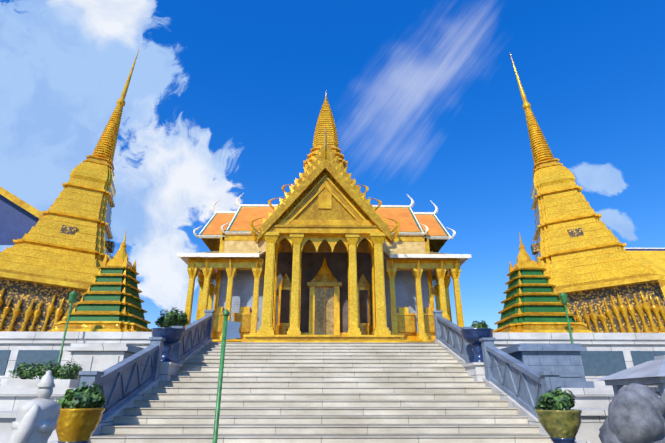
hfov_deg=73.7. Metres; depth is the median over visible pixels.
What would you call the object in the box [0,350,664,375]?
dark terrace panels
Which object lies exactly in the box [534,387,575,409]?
planter shrub
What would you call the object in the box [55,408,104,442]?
planter
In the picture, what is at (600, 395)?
terrace walls
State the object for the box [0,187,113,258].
building
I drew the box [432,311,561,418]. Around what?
stair balustrade
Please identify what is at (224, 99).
sky
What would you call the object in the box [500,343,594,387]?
stone plinth
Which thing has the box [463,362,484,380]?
stair pedestal
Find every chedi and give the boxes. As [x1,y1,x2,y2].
[0,50,138,331]
[510,54,664,332]
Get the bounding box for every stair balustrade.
[78,310,214,419]
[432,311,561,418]
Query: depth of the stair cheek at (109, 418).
11.69 m
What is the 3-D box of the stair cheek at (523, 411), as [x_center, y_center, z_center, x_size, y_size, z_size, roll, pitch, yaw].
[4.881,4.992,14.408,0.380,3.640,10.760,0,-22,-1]
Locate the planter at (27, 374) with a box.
[6,360,81,387]
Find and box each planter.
[6,360,81,387]
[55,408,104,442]
[534,409,581,442]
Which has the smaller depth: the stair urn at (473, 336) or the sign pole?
the sign pole
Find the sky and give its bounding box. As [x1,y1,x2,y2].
[0,0,664,329]
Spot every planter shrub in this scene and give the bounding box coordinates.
[55,381,106,408]
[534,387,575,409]
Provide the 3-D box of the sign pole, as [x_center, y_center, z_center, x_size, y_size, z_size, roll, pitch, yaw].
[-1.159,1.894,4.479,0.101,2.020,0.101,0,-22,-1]
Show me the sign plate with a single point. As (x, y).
(233, 330)
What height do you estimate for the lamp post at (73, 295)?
3.520 m
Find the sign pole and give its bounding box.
[212,309,229,442]
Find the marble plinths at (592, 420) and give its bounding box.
[0,386,659,442]
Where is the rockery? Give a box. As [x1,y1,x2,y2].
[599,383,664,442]
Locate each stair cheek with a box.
[47,338,212,442]
[434,338,589,442]
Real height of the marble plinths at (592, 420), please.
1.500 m
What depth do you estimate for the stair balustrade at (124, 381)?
12.55 m
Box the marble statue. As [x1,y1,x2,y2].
[7,370,59,442]
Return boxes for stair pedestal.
[159,362,181,380]
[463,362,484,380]
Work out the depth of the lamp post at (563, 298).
16.37 m
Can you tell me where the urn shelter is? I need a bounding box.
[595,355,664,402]
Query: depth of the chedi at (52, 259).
23.82 m
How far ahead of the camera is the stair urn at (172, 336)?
14.45 m
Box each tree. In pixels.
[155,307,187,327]
[470,320,490,328]
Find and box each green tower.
[47,230,151,331]
[493,232,593,332]
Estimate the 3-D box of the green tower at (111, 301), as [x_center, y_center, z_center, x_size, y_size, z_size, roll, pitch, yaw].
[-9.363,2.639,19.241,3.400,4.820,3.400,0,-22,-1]
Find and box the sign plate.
[226,321,240,339]
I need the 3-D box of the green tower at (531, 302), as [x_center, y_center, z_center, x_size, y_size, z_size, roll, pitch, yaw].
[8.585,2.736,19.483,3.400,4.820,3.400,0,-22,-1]
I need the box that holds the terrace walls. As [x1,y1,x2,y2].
[0,331,664,410]
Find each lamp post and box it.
[54,290,77,378]
[559,291,573,342]
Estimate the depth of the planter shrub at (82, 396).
6.84 m
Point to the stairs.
(328, 392)
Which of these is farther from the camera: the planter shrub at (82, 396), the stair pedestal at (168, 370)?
the stair pedestal at (168, 370)
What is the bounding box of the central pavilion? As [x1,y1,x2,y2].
[177,96,470,342]
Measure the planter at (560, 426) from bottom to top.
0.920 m
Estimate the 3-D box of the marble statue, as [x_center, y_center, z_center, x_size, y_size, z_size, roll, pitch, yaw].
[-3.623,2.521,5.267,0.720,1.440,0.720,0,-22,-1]
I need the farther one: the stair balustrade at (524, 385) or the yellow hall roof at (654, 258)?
the yellow hall roof at (654, 258)
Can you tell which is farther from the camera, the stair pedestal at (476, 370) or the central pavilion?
the central pavilion
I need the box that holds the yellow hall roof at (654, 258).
[624,248,664,296]
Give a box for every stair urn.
[151,328,184,362]
[460,328,492,362]
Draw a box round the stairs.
[88,342,551,442]
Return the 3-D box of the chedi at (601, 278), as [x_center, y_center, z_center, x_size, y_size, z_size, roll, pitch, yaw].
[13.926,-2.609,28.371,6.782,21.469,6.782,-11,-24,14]

